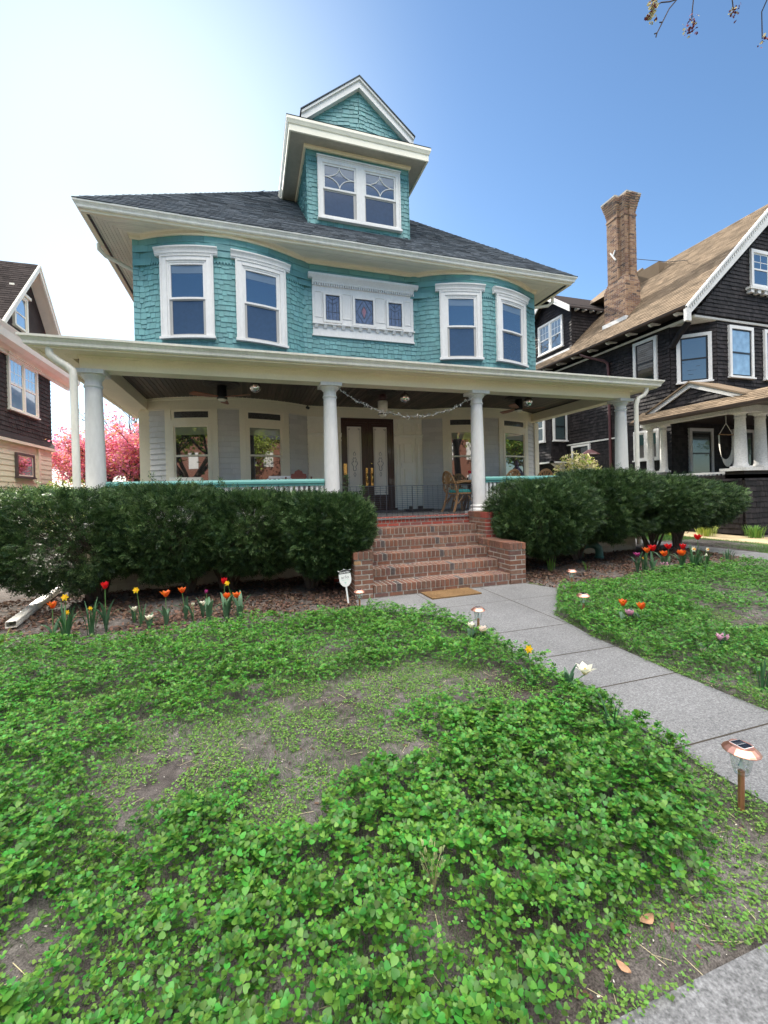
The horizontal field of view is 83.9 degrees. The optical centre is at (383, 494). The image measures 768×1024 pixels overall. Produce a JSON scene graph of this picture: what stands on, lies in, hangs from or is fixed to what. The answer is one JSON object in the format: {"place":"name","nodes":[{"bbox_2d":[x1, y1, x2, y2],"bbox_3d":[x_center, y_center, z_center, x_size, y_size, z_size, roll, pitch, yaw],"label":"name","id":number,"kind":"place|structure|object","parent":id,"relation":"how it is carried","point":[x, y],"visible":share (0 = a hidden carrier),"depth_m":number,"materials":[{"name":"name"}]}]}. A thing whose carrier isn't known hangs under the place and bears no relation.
{"place":"outdoors","nodes":[
{"label":"outdoors","id":0,"kind":"place"},
{"bbox_2d":[0,261,79,536],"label":"house","id":1,"kind":"structure","parent":0,"point":[28,374],"depth_m":15.60,"materials":[{"name":"brown"}]},
{"bbox_2d":[12,297,28,332],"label":"gable window","id":2,"kind":"structure","parent":1,"relation":"in","point":[20,317],"depth_m":15.60,"materials":[{"name":"beige paint"}]},
{"bbox_2d":[6,355,40,419],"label":"window","id":3,"kind":"structure","parent":1,"relation":"in","point":[22,381],"depth_m":15.47,"materials":[{"name":"glass"}]},
{"bbox_2d":[15,452,36,478],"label":"window","id":4,"kind":"structure","parent":1,"relation":"in","point":[24,463],"depth_m":15.54,"materials":[{"name":"beige paint"}]},
{"bbox_2d":[169,477,202,520],"bbox_3d":[-3.614,0.097,7.849,0.520,0.820,0.390,-2,0,-18],"label":"storage box","id":5,"kind":"object","parent":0,"point":[188,479],"visible":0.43,"depth_m":7.67,"materials":[{"name":"white paint"}]},
{"bbox_2d":[283,470,311,490],"bbox_3d":[-1.666,-0.009,8.284,0.540,0.941,0.706,-2,0,-18],"label":"rocking chair","id":6,"kind":"object","parent":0,"point":[298,474],"visible":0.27,"depth_m":8.12,"materials":[{"name":"red wood"}]},
{"bbox_2d":[0,534,767,1023],"bbox_3d":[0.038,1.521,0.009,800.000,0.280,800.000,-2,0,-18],"label":"ground","id":7,"kind":"structure","parent":0,"point":[636,978],"depth_m":2.08,"materials":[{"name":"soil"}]},
{"bbox_2d":[0,482,33,589],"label":"yew shrub","id":8,"kind":"object","parent":7,"relation":"on","point":[1,487],"visible":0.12,"depth_m":5.39,"materials":[{"name":"green plant"}]},
{"bbox_2d":[42,601,60,638],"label":"tulip","id":9,"kind":"object","parent":7,"relation":"on","point":[52,605],"visible":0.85,"depth_m":4.46,"materials":[{"name":"green plant"}]},
{"bbox_2d":[32,477,85,526],"bbox_3d":[-11.137,0.524,14.914,1.888,2.379,1.918,-2,0,-18],"label":"garden shrub","id":10,"kind":"object","parent":7,"relation":"on","point":[65,482],"visible":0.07,"depth_m":14.87,"materials":[{"name":"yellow plant"}]},
{"bbox_2d":[51,594,84,640],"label":"daffodil","id":11,"kind":"object","parent":7,"relation":"on","point":[67,625],"visible":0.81,"depth_m":4.47,"materials":[{"name":"green plant"}]},
{"bbox_2d":[0,480,149,601],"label":"yew shrub","id":12,"kind":"object","parent":7,"relation":"on","point":[87,577],"visible":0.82,"depth_m":5.18,"materials":[{"name":"green plant"}]},
{"bbox_2d":[45,418,137,481],"bbox_3d":[-10.827,-0.775,18.128,5.290,4.814,5.751,-2,0,-18],"label":"cherry tree","id":13,"kind":"object","parent":7,"relation":"on","point":[109,444],"visible":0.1,"depth_m":16.35,"materials":[{"name":"pink plant"}]},
{"bbox_2d":[80,597,103,636],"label":"daffodil","id":14,"kind":"object","parent":7,"relation":"on","point":[91,623],"visible":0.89,"depth_m":4.53,"materials":[{"name":"green plant"}]},
{"bbox_2d":[51,431,138,486],"bbox_3d":[-15.304,-1.036,22.793,5.425,5.507,6.176,-1,0,27],"label":"cherry tree","id":15,"kind":"object","parent":7,"relation":"on","point":[57,459],"visible":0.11,"depth_m":20.58,"materials":[{"name":"pink plant"}]},
{"bbox_2d":[94,581,121,631],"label":"tulip","id":16,"kind":"object","parent":7,"relation":"on","point":[105,617],"visible":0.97,"depth_m":4.68,"materials":[{"name":"green plant"}]},
{"bbox_2d":[79,401,138,440],"bbox_3d":[-11.811,-1.909,20.441,7.095,7.101,4.469,-1,0,36],"label":"budding tree","id":17,"kind":"object","parent":7,"relation":"on","point":[129,421],"visible":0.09,"depth_m":19.07,"materials":[{"name":"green plant"}]},
{"bbox_2d":[104,403,139,481],"bbox_3d":[-8.596,-0.776,16.186,4.455,4.728,4.628,-2,0,-18],"label":"cherry tree","id":18,"kind":"object","parent":7,"relation":"on","point":[127,461],"visible":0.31,"depth_m":14.86,"materials":[{"name":"pink plant"}]},
{"bbox_2d":[84,471,235,592],"bbox_3d":[-3.006,0.605,5.954,1.848,1.861,1.369,-2,0,-18],"label":"yew shrub","id":19,"kind":"object","parent":7,"relation":"on","point":[184,565],"visible":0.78,"depth_m":5.57,"materials":[{"name":"green plant"}]},
{"bbox_2d":[156,590,172,626],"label":"tulip","id":20,"kind":"object","parent":7,"relation":"on","point":[165,612],"visible":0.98,"depth_m":4.81,"materials":[{"name":"green plant"}]},
{"bbox_2d":[173,587,190,620],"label":"tulip","id":21,"kind":"object","parent":7,"relation":"on","point":[184,609],"visible":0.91,"depth_m":5.00,"materials":[{"name":"green plant"}]},
{"bbox_2d":[205,590,219,626],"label":"tulip","id":22,"kind":"object","parent":7,"relation":"on","point":[208,605],"visible":0.92,"depth_m":4.81,"materials":[{"name":"green plant"}]},
{"bbox_2d":[220,578,230,618],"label":"tulip","id":23,"kind":"object","parent":7,"relation":"on","point":[223,580],"visible":0.76,"depth_m":5.09,"materials":[{"name":"green plant"}]},
{"bbox_2d":[223,592,234,620],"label":"tulip","id":24,"kind":"object","parent":7,"relation":"on","point":[227,607],"visible":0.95,"depth_m":4.93,"materials":[{"name":"green plant"}]},
{"bbox_2d":[190,477,317,588],"bbox_3d":[-1.867,0.619,6.265,1.870,1.774,1.481,-2,0,-18],"label":"yew shrub","id":25,"kind":"object","parent":7,"relation":"on","point":[237,558],"visible":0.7,"depth_m":5.81,"materials":[{"name":"green plant"}]},
{"bbox_2d":[276,473,380,587],"bbox_3d":[-0.850,0.577,6.292,1.490,1.801,1.546,-2,0,-18],"label":"yew shrub","id":26,"kind":"object","parent":7,"relation":"on","point":[325,554],"visible":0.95,"depth_m":5.81,"materials":[{"name":"green plant"}]},
{"bbox_2d":[15,75,664,592],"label":"house","id":27,"kind":"structure","parent":7,"relation":"on","point":[315,281],"depth_m":9.90,"materials":[{"name":"teal paint"}]},
{"bbox_2d":[152,245,217,339],"bbox_3d":[-4.217,-4.312,9.113,1.346,1.950,0.221,-1,0,-2],"label":"window","id":28,"kind":"structure","parent":27,"relation":"in","point":[186,272],"depth_m":9.13,"materials":[{"name":"white paint"}]},
{"bbox_2d":[164,408,218,487],"bbox_3d":[-4.128,-0.908,9.155,1.173,1.880,0.145,-1,0,-2],"label":"window","id":29,"kind":"structure","parent":27,"relation":"in","point":[191,434],"depth_m":9.16,"materials":[{"name":"beige paint"}]},
{"bbox_2d":[189,380,249,404],"bbox_3d":[-3.144,-1.948,8.254,1.064,0.335,0.968,-2,0,-18],"label":"ceiling fan","id":30,"kind":"object","parent":27,"relation":"hanging from","point":[222,387],"visible":0.98,"depth_m":8.06,"materials":[{"name":"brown wood"}]},
{"bbox_2d":[249,382,260,392],"bbox_3d":[-2.271,-1.968,7.530,0.199,0.335,0.200,-2,0,-18],"label":"ceiling light","id":31,"kind":"object","parent":27,"relation":"hanging from","point":[254,387],"visible":0.81,"depth_m":7.46,"materials":[{"name":"glass"}]},
{"bbox_2d":[230,248,290,348],"bbox_3d":[-2.724,-4.352,9.572,1.350,1.950,0.222,-2,0,-32],"label":"window","id":32,"kind":"structure","parent":27,"relation":"in","point":[261,303],"depth_m":9.56,"materials":[{"name":"white paint"}]},
{"bbox_2d":[239,409,289,489],"bbox_3d":[-2.654,-0.947,9.608,1.177,1.880,0.146,-2,0,-32],"label":"window","id":33,"kind":"structure","parent":27,"relation":"in","point":[264,435],"depth_m":9.58,"materials":[{"name":"beige paint"}]},
{"bbox_2d":[343,422,367,499],"bbox_3d":[-0.694,-0.732,10.704,0.645,2.180,0.119,-2,0,-18],"label":"door","id":34,"kind":"structure","parent":27,"relation":"in","point":[354,433],"depth_m":10.73,"materials":[{"name":"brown wood"}]},
{"bbox_2d":[316,153,402,233],"bbox_3d":[-0.604,-7.688,10.937,2.220,1.580,0.120,-2,0,-18],"label":"dormer window","id":35,"kind":"structure","parent":27,"relation":"in","point":[350,192],"depth_m":10.91,"materials":[{"name":"white paint"}]},
{"bbox_2d":[367,422,392,507],"bbox_3d":[-0.093,-0.749,10.895,0.645,2.180,0.119,-2,0,-18],"label":"door","id":36,"kind":"structure","parent":27,"relation":"in","point":[379,447],"depth_m":10.93,"materials":[{"name":"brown wood"}]},
{"bbox_2d":[367,389,397,417],"bbox_3d":[-0.028,-1.929,9.176,0.660,0.540,0.660,-2,0,-18],"label":"pendant light","id":37,"kind":"object","parent":27,"relation":"hanging from","point":[382,394],"visible":0.97,"depth_m":9.09,"materials":[{"name":"white glass"}]},
{"bbox_2d":[400,392,409,402],"bbox_3d":[0.410,-2.007,8.403,0.199,0.400,0.200,-2,0,-18],"label":"ceiling light","id":38,"kind":"object","parent":27,"relation":"hanging from","point":[404,397],"visible":1,"depth_m":8.34,"materials":[{"name":"glass"}]},
{"bbox_2d":[337,388,475,418],"bbox_3d":[0.485,-1.643,7.846,2.718,0.527,0.159,-2,0,-18],"label":"garland","id":39,"kind":"object","parent":27,"relation":"attached to","point":[465,400],"visible":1,"depth_m":7.84,"materials":[{"name":"silver metal"}]},
{"bbox_2d":[441,471,471,512],"bbox_3d":[1.609,-0.076,9.336,0.609,0.898,0.645,-2,0,-26],"label":"rattan chair","id":40,"kind":"object","parent":27,"relation":"on","point":[446,478],"visible":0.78,"depth_m":9.21,"materials":[{"name":"brown wicker"}]},
{"bbox_2d":[435,283,485,360],"bbox_3d":[1.998,-4.478,11.058,1.332,1.950,0.219,-1,0,-4],"label":"window","id":41,"kind":"structure","parent":27,"relation":"in","point":[460,304],"depth_m":11.07,"materials":[{"name":"white paint"}]},
{"bbox_2d":[451,473,471,509],"bbox_3d":[1.965,-0.091,10.497,0.645,0.898,0.609,-2,0,-16],"label":"rattan chair","id":42,"kind":"object","parent":27,"relation":"on","point":[459,477],"visible":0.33,"depth_m":10.71,"materials":[{"name":"brown wicker"}]},
{"bbox_2d":[442,417,484,489],"bbox_3d":[2.085,-1.074,11.100,1.161,1.880,0.143,-1,0,-4],"label":"window","id":43,"kind":"structure","parent":27,"relation":"in","point":[456,431],"depth_m":11.09,"materials":[{"name":"beige paint"}]},
{"bbox_2d":[492,286,529,367],"bbox_3d":[3.501,-4.518,11.588,1.429,1.950,0.229,-2,0,-34],"label":"window","id":44,"kind":"structure","parent":27,"relation":"in","point":[510,305],"depth_m":11.54,"materials":[{"name":"white paint"}]},
{"bbox_2d":[498,418,528,475],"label":"window","id":45,"kind":"structure","parent":27,"relation":"in","point":[513,433],"depth_m":11.56,"materials":[{"name":"beige paint"}]},
{"bbox_2d":[500,396,533,413],"bbox_3d":[3.174,-2.117,10.151,1.047,0.335,1.013,-2,0,-18],"label":"ceiling fan","id":46,"kind":"object","parent":27,"relation":"hanging from","point":[518,404],"visible":0.89,"depth_m":9.98,"materials":[{"name":"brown wood"}]},
{"bbox_2d":[338,570,350,603],"bbox_3d":[-0.512,1.216,5.584,0.174,0.494,0.021,-1,0,-10],"label":"yard sign","id":47,"kind":"object","parent":7,"relation":"on","point":[345,578],"visible":1,"depth_m":5.58,"materials":[{"name":"grey plastic"}]},
{"bbox_2d":[0,546,749,643],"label":"leaf mulch","id":48,"kind":"object","parent":7,"relation":"on","point":[606,557],"visible":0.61,"depth_m":5.94,"materials":[{"name":"brown plant"}]},
{"bbox_2d":[5,588,62,627],"bbox_3d":[-4.605,1.403,5.826,0.108,0.170,2.309,-2,0,-23],"label":"gutter extension","id":49,"kind":"object","parent":48,"relation":"on","point":[23,615],"visible":0.64,"depth_m":5.16,"materials":[{"name":"metal"}]},
{"bbox_2d":[132,587,146,625],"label":"daffodil","id":50,"kind":"object","parent":48,"relation":"on","point":[141,612],"visible":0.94,"depth_m":4.86,"materials":[{"name":"green plant"}]},
{"bbox_2d":[144,612,155,630],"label":"tulip","id":51,"kind":"object","parent":48,"relation":"on","point":[149,622],"visible":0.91,"depth_m":4.68,"materials":[{"name":"green plant"}]},
{"bbox_2d":[229,590,250,620],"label":"tulip","id":52,"kind":"object","parent":48,"relation":"on","point":[239,604],"visible":0.84,"depth_m":4.94,"materials":[{"name":"green plant"}]},
{"bbox_2d":[580,543,603,558],"bbox_3d":[4.106,1.112,8.520,0.515,0.397,0.175,-1,0,18],"label":"vent pipe","id":53,"kind":"object","parent":48,"relation":"on","point":[597,547],"visible":0.58,"depth_m":8.42,"materials":[{"name":"teal plastic"}]},
{"bbox_2d":[631,551,643,571],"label":"tulip","id":54,"kind":"object","parent":48,"relation":"on","point":[637,564],"visible":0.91,"depth_m":7.20,"materials":[{"name":"green plant"}]},
{"bbox_2d":[0,554,767,1023],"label":"clover leaves","id":55,"kind":"object","parent":7,"relation":"on","point":[240,914],"visible":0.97,"depth_m":1.72,"materials":[{"name":"green plant"}]},
{"bbox_2d":[2,586,765,1017],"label":"dead stems","id":56,"kind":"object","parent":7,"relation":"on","point":[354,798],"visible":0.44,"depth_m":1.96,"materials":[{"name":"brown plant"}]},
{"bbox_2d":[0,582,767,1023],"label":"weeds","id":57,"kind":"object","parent":7,"relation":"on","point":[620,916],"visible":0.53,"depth_m":2.02,"materials":[{"name":"green plant"}]},
{"bbox_2d":[70,614,760,998],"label":"dry leaf bits","id":58,"kind":"object","parent":7,"relation":"on","point":[672,926],"visible":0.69,"depth_m":1.83,"materials":[{"name":"brown plant"}]},
{"bbox_2d":[328,511,525,599],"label":"brick steps","id":59,"kind":"structure","parent":7,"relation":"on","point":[412,556],"depth_m":6.72,"materials":[{"name":"brown brick"}]},
{"bbox_2d":[344,484,472,516],"bbox_3d":[0.503,0.112,7.924,2.520,0.575,0.090,-2,0,-18],"label":"wire fence","id":60,"kind":"object","parent":59,"relation":"on","point":[402,505],"visible":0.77,"depth_m":7.97,"materials":[{"name":"black metal"}]},
{"bbox_2d":[419,838,445,894],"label":"withered weed","id":61,"kind":"object","parent":7,"relation":"on","point":[433,882],"visible":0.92,"depth_m":1.55,"materials":[{"name":"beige plant"}]},
{"bbox_2d":[467,622,477,640],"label":"tulip","id":62,"kind":"object","parent":7,"relation":"on","point":[471,632],"visible":0.81,"depth_m":4.16,"materials":[{"name":"green plant"}]},
{"bbox_2d":[471,606,484,633],"bbox_3d":[0.974,1.324,4.398,0.141,0.338,0.141,-2,0,-18],"label":"solar light","id":63,"kind":"object","parent":7,"relation":"on","point":[478,609],"visible":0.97,"depth_m":4.38,"materials":[{"name":"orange metal"}]},
{"bbox_2d":[522,645,540,688],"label":"daffodil","id":64,"kind":"object","parent":7,"relation":"on","point":[528,649],"visible":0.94,"depth_m":3.15,"materials":[{"name":"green plant"}]},
{"bbox_2d":[480,474,607,562],"bbox_3d":[2.775,0.504,7.545,1.993,1.757,1.602,-2,0,-18],"label":"yew shrub","id":65,"kind":"object","parent":7,"relation":"on","point":[516,516],"visible":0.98,"depth_m":7.07,"materials":[{"name":"green plant"}]},
{"bbox_2d":[564,661,594,693],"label":"tulip","id":66,"kind":"object","parent":7,"relation":"on","point":[584,668],"visible":0.83,"depth_m":3.08,"materials":[{"name":"white plant"}]},
{"bbox_2d":[539,463,668,559],"bbox_3d":[4.173,0.365,8.192,2.486,1.958,1.643,-2,0,-18],"label":"yew shrub","id":67,"kind":"object","parent":7,"relation":"on","point":[607,481],"visible":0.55,"depth_m":7.71,"materials":[{"name":"green plant"}]},
{"bbox_2d":[595,689,622,732],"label":"leaf clump","id":68,"kind":"object","parent":7,"relation":"on","point":[607,721],"visible":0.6,"depth_m":2.47,"materials":[{"name":"green plant"}]},
{"bbox_2d":[616,959,630,972],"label":"dry leaf","id":69,"kind":"object","parent":7,"relation":"on","point":[623,967],"visible":1,"depth_m":1.30,"materials":[{"name":"brown plant"}]},
{"bbox_2d":[619,599,628,625],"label":"tulip","id":70,"kind":"object","parent":7,"relation":"on","point":[622,603],"visible":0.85,"depth_m":4.47,"materials":[{"name":"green plant"}]},
{"bbox_2d":[640,913,653,923],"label":"dry leaf","id":71,"kind":"object","parent":7,"relation":"on","point":[643,919],"visible":1,"depth_m":1.44,"materials":[{"name":"brown plant"}]},
{"bbox_2d":[534,190,767,535],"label":"house","id":72,"kind":"structure","parent":7,"relation":"on","point":[692,330],"depth_m":14.96,"materials":[{"name":"brown wood"}]},
{"bbox_2d":[537,421,545,443],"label":"window","id":73,"kind":"structure","parent":72,"relation":"in","point":[541,425],"depth_m":19.85,"materials":[{"name":"white paint"}]},
{"bbox_2d":[537,314,563,357],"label":"dormer window","id":74,"kind":"structure","parent":72,"relation":"in","point":[550,335],"depth_m":20.44,"materials":[{"name":"white paint"}]},
{"bbox_2d":[552,415,568,441],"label":"window","id":75,"kind":"structure","parent":72,"relation":"in","point":[559,424],"depth_m":19.41,"materials":[{"name":"white paint"}]},
{"bbox_2d":[571,443,590,468],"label":"window","id":76,"kind":"structure","parent":72,"relation":"in","point":[581,448],"depth_m":18.77,"materials":[{"name":"white paint"}]},
{"bbox_2d":[632,335,657,378],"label":"window","id":77,"kind":"structure","parent":72,"relation":"in","point":[645,355],"depth_m":15.58,"materials":[{"name":"white paint"}]},
{"bbox_2d":[632,428,659,461],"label":"window","id":78,"kind":"structure","parent":72,"relation":"in","point":[656,432],"depth_m":15.64,"materials":[{"name":"white paint"}]},
{"bbox_2d":[676,331,713,384],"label":"window","id":79,"kind":"structure","parent":72,"relation":"in","point":[693,350],"depth_m":14.45,"materials":[{"name":"white paint"}]},
{"bbox_2d":[688,428,714,475],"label":"window","id":80,"kind":"structure","parent":72,"relation":"in","point":[700,440],"depth_m":15.12,"materials":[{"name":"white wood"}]},
{"bbox_2d":[718,416,733,466],"bbox_3d":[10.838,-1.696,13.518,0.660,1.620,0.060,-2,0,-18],"label":"hanging chair","id":81,"kind":"object","parent":72,"relation":"hanging from","point":[727,462],"visible":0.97,"depth_m":13.54,"materials":[{"name":"fabric"}]},
{"bbox_2d":[727,325,756,379],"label":"window","id":82,"kind":"structure","parent":72,"relation":"in","point":[741,361],"depth_m":14.52,"materials":[{"name":"white paint"}]},
{"bbox_2d":[731,429,753,465],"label":"window","id":83,"kind":"structure","parent":72,"relation":"in","point":[750,433],"depth_m":15.88,"materials":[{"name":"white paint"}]},
{"bbox_2d":[749,248,767,287],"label":"gable window","id":84,"kind":"structure","parent":72,"relation":"in","point":[758,259],"depth_m":14.76,"materials":[{"name":"white paint"}]},
{"bbox_2d":[762,329,767,380],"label":"window","id":85,"kind":"structure","parent":72,"relation":"in","point":[765,332],"depth_m":14.87,"materials":[{"name":"white paint"}]},
{"bbox_2d":[648,545,657,569],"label":"tulip","id":86,"kind":"object","parent":7,"relation":"on","point":[652,562],"visible":0.89,"depth_m":7.08,"materials":[{"name":"green plant"}]},
{"bbox_2d":[599,471,724,550],"bbox_3d":[5.604,0.389,8.806,2.371,1.834,1.765,-2,0,-18],"label":"yew shrub","id":87,"kind":"object","parent":7,"relation":"on","point":[691,510],"visible":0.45,"depth_m":8.26,"materials":[{"name":"green plant"}]},
{"bbox_2d":[670,549,690,571],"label":"tulip","id":88,"kind":"object","parent":7,"relation":"on","point":[681,552],"visible":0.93,"depth_m":7.23,"materials":[{"name":"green plant"}]},
{"bbox_2d":[687,543,704,570],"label":"daffodil","id":89,"kind":"object","parent":7,"relation":"on","point":[692,558],"visible":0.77,"depth_m":7.25,"materials":[{"name":"green plant"}]},
{"bbox_2d":[644,0,767,47],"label":"street maple","id":90,"kind":"object","parent":7,"relation":"on","point":[652,7],"visible":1,"depth_m":3.39,"materials":[{"name":"brown plant"}]},
{"bbox_2d":[661,477,752,546],"bbox_3d":[6.872,0.425,9.474,1.913,1.688,1.745,-2,0,-18],"label":"yew shrub","id":91,"kind":"object","parent":7,"relation":"on","point":[733,502],"visible":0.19,"depth_m":8.93,"materials":[{"name":"green plant"}]},
{"bbox_2d":[715,631,731,651],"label":"tulip","id":92,"kind":"object","parent":7,"relation":"on","point":[723,638],"visible":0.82,"depth_m":3.67,"materials":[{"name":"pink plant"}]},
{"bbox_2d":[684,531,767,543],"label":"driveway bed","id":93,"kind":"object","parent":7,"relation":"on","point":[762,540],"visible":0.11,"depth_m":11.51,"materials":[{"name":"beige concrete"}]},
{"bbox_2d":[741,525,766,537],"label":"ornamental grass","id":94,"kind":"object","parent":93,"relation":"on","point":[755,532],"depth_m":11.36,"materials":[{"name":"green plant"}]},
{"bbox_2d":[721,739,762,811],"bbox_3d":[1.615,1.287,1.927,0.141,0.330,0.141,-2,0,-18],"label":"solar light","id":95,"kind":"object","parent":7,"relation":"on","point":[741,749],"visible":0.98,"depth_m":1.91,"materials":[{"name":"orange metal"}]},
{"bbox_2d":[744,657,767,692],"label":"leaf clump","id":96,"kind":"object","parent":7,"relation":"on","point":[762,672],"visible":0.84,"depth_m":3.01,"materials":[{"name":"green plant"}]},
{"bbox_2d":[0,0,767,488],"label":"sky","id":97,"kind":"structure","parent":0,"point":[532,115],"materials":[{"name":"blue"}]},
{"bbox_2d":[380,506,433,512],"bbox_3d":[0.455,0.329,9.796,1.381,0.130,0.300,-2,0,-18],"label":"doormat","id":98,"kind":"object","parent":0,"point":[420,508],"visible":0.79,"depth_m":9.79,"materials":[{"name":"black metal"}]},
{"bbox_2d":[356,583,767,804],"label":"front path","id":99,"kind":"structure","parent":0,"point":[708,720],"depth_m":3.24,"materials":[{"name":"concrete"}]},
{"bbox_2d":[421,587,481,599],"bbox_3d":[0.947,1.393,6.058,0.770,0.018,0.420,-2,0,-18],"label":"door mat","id":100,"kind":"object","parent":99,"relation":"on","point":[448,593],"depth_m":6.01,"materials":[{"name":"beige wicker"}]},
{"bbox_2d":[607,943,767,1023],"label":"sidewalk","id":101,"kind":"structure","parent":0,"point":[734,991],"depth_m":1.21,"materials":[{"name":"concrete"}]},
{"bbox_2d":[635,539,767,559],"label":"side path","id":102,"kind":"structure","parent":0,"point":[756,555],"depth_m":9.23,"materials":[{"name":"concrete"}]},
{"bbox_2d":[635,534,767,551],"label":"side grass","id":103,"kind":"structure","parent":0,"point":[764,548],"depth_m":10.18,"materials":[{"name":"green plant"}]},
{"bbox_2d":[694,526,719,536],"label":"ornamental grass","id":104,"kind":"object","parent":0,"point":[706,532],"depth_m":11.96,"materials":[{"name":"yellow plant"}]},
{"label":"side lawn","id":105,"kind":"structure","parent":0,"visible":0},
{"bbox_2d":[552,451,601,475],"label":"garden shrub","id":106,"kind":"object","parent":105,"relation":"on","point":[587,461],"visible":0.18,"depth_m":13.67,"materials":[{"name":"yellow plant"}]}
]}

